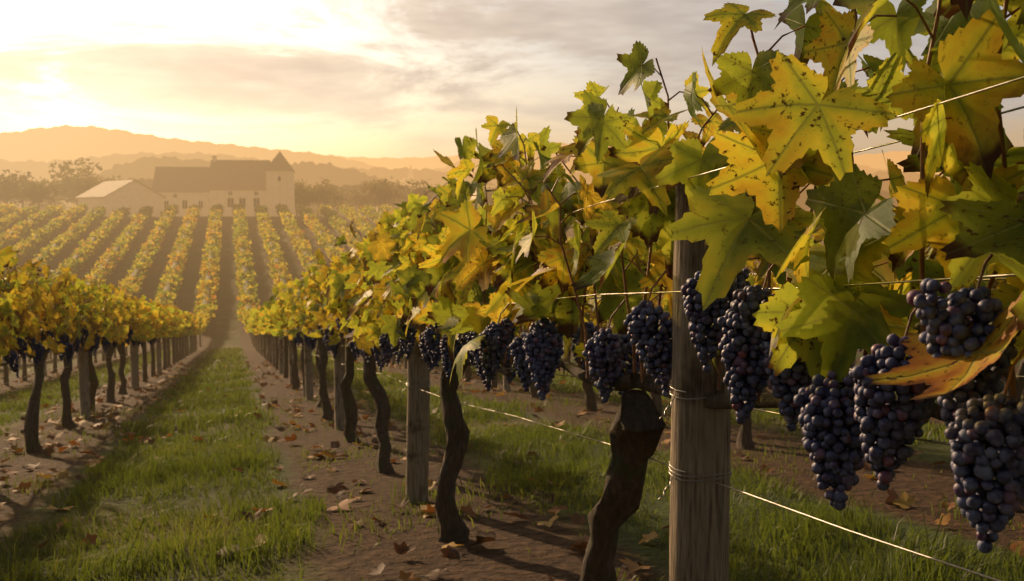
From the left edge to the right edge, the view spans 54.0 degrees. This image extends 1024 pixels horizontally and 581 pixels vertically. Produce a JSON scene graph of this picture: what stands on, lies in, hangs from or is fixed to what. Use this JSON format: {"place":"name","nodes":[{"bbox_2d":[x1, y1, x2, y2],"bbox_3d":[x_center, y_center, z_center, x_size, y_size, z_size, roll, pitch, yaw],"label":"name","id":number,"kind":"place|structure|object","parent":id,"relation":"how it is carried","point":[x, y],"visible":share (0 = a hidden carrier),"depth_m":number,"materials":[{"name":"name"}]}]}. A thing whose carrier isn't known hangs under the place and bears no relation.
{"place":"outdoors","nodes":[
{"label":"outdoors","id":0,"kind":"place"},
{"bbox_2d":[21,155,906,191],"bbox_3d":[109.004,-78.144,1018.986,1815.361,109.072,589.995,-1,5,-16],"label":"hill","id":1,"kind":"structure","parent":0,"point":[311,172],"depth_m":924.28,"materials":[{"name":"brown plant"}]},
{"bbox_2d":[400,165,413,189],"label":"village church","id":2,"kind":"structure","parent":1,"relation":"on","point":[410,175],"depth_m":884.39,"materials":[{"name":"stone"}]},
{"bbox_2d":[0,125,946,176],"bbox_3d":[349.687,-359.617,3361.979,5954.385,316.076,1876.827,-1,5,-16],"label":"hill","id":3,"kind":"structure","parent":0,"point":[63,142],"depth_m":2962.03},
{"bbox_2d":[0,151,949,189],"bbox_3d":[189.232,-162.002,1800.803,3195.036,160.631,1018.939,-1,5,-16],"label":"hill","id":4,"kind":"structure","parent":0,"point":[36,170],"depth_m":1609.32,"materials":[{"name":"brown plant"}]},
{"bbox_2d":[0,216,1023,580],"bbox_3d":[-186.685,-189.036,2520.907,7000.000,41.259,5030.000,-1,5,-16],"label":"soil ground","id":5,"kind":"structure","parent":0,"point":[506,556],"depth_m":6.12,"materials":[{"name":"brown soil"}]},
{"bbox_2d":[78,181,162,216],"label":"barn walls","id":6,"kind":"structure","parent":5,"relation":"on","point":[135,196],"depth_m":121.47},
{"bbox_2d":[75,179,165,197],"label":"barn roof","id":7,"kind":"structure","parent":6,"relation":"on","point":[103,189],"depth_m":123.52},
{"bbox_2d":[158,192,209,216],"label":"manor walls","id":8,"kind":"structure","parent":5,"relation":"on","point":[193,198],"depth_m":130.48,"materials":[{"name":"beige stone"}]},
{"bbox_2d":[152,167,209,191],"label":"building roof","id":9,"kind":"structure","parent":8,"relation":"on","point":[180,179],"depth_m":131.44,"materials":[{"name":"brown tile"}]},
{"bbox_2d":[164,194,202,208],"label":"windows","id":10,"kind":"structure","parent":8,"relation":"in","point":[184,205],"depth_m":130.41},
{"bbox_2d":[210,156,266,215],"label":"manor walls","id":11,"kind":"structure","parent":5,"relation":"on","point":[221,197],"depth_m":131.19,"materials":[{"name":"beige stone"}]},
{"bbox_2d":[217,191,259,214],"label":"windows","id":12,"kind":"structure","parent":11,"relation":"in","point":[240,201],"depth_m":131.25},
{"bbox_2d":[208,160,270,189],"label":"building roof","id":13,"kind":"structure","parent":11,"relation":"on","point":[237,174],"depth_m":132.38,"materials":[{"name":"brown tile"}]},
{"bbox_2d":[3,175,524,215],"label":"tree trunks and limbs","id":14,"kind":"object","parent":5,"relation":"on","point":[7,197],"visible":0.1,"depth_m":147.70,"materials":[{"name":"brown plant"}]},
{"bbox_2d":[0,157,536,212],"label":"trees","id":15,"kind":"object","parent":14,"relation":"attached to","point":[31,191],"visible":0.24,"depth_m":147.78,"materials":[{"name":"green plant"}]},
{"bbox_2d":[265,171,294,215],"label":"manor tower walls","id":16,"kind":"structure","parent":5,"relation":"on","point":[281,192],"depth_m":131.52,"materials":[{"name":"beige stone"}]},
{"bbox_2d":[264,151,294,171],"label":"tower roof","id":17,"kind":"structure","parent":16,"relation":"on","point":[279,162],"depth_m":131.61,"materials":[{"name":"brown tile"}]},
{"bbox_2d":[0,207,611,328],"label":"vines","id":18,"kind":"object","parent":5,"relation":"on","point":[176,263],"visible":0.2,"depth_m":90.61,"materials":[{"name":"yellow"}]},
{"bbox_2d":[0,202,581,323],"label":"vineyard rows","id":19,"kind":"object","parent":18,"relation":"attached to","point":[121,214],"visible":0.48,"depth_m":94.26,"materials":[{"name":"plant"}]},
{"bbox_2d":[7,184,855,580],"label":"trellis posts","id":20,"kind":"object","parent":5,"relation":"on","point":[699,510],"visible":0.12,"depth_m":2.12,"materials":[{"name":"brown wood"}]},
{"bbox_2d":[2,76,1023,580],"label":"trellis wires","id":21,"kind":"object","parent":20,"relation":"attached to","point":[1000,276],"visible":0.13,"depth_m":1.83,"materials":[{"name":"silver metal"}]},
{"bbox_2d":[0,175,897,215],"bbox_3d":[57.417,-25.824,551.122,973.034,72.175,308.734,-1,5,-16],"label":"hill woods","id":22,"kind":"object","parent":5,"relation":"on","point":[801,201],"visible":0.04,"depth_m":512.10,"materials":[{"name":"green plant"}]},
{"bbox_2d":[0,344,1023,580],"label":"aisle grass","id":23,"kind":"structure","parent":5,"relation":"on","point":[171,466],"depth_m":5.63,"materials":[{"name":"green plant"}]},
{"bbox_2d":[0,357,1023,580],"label":"fallen leaves","id":24,"kind":"object","parent":5,"relation":"on","point":[904,500],"visible":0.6,"depth_m":6.91,"materials":[{"name":"brown plant"}]},
{"bbox_2d":[1,327,1023,580],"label":"vine trunks","id":25,"kind":"object","parent":5,"relation":"on","point":[637,429],"visible":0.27,"depth_m":4.52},
{"bbox_2d":[11,287,613,346],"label":"vine leaves","id":26,"kind":"object","parent":25,"relation":"attached to","point":[158,320],"visible":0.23,"depth_m":21.75,"materials":[{"name":"green plant"}]},
{"bbox_2d":[3,318,937,433],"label":"grape bunches","id":27,"kind":"object","parent":25,"relation":"attached to","point":[385,343],"visible":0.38,"depth_m":7.32,"materials":[{"name":"purple food"}]},
{"bbox_2d":[0,202,1006,366],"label":"vine leaves","id":28,"kind":"object","parent":25,"relation":"attached to","point":[358,295],"visible":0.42,"depth_m":8.35,"materials":[{"name":"plant"}]},
{"bbox_2d":[4,0,1023,420],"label":"vine stems","id":29,"kind":"object","parent":25,"relation":"attached to","point":[1010,384],"visible":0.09,"depth_m":2.32,"materials":[{"name":"brown plant"}]},
{"bbox_2d":[419,268,1023,553],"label":"grape bunches","id":30,"kind":"object","parent":29,"relation":"hanging from","point":[872,425],"visible":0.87,"depth_m":1.49,"materials":[{"name":"purple food"}]},
{"bbox_2d":[380,0,1023,403],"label":"vine leaves","id":31,"kind":"object","parent":25,"relation":"attached to","point":[794,120],"visible":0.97,"depth_m":1.62,"materials":[{"name":"green plant"}]},
{"bbox_2d":[0,0,1023,157],"label":"sky","id":32,"kind":"structure","parent":0,"point":[345,78],"materials":[{"name":"white"}]},
{"bbox_2d":[337,151,940,174],"bbox_3d":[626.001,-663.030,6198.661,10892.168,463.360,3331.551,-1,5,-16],"label":"distant hills","id":33,"kind":"structure","parent":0,"point":[876,161],"depth_m":5991.15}
]}

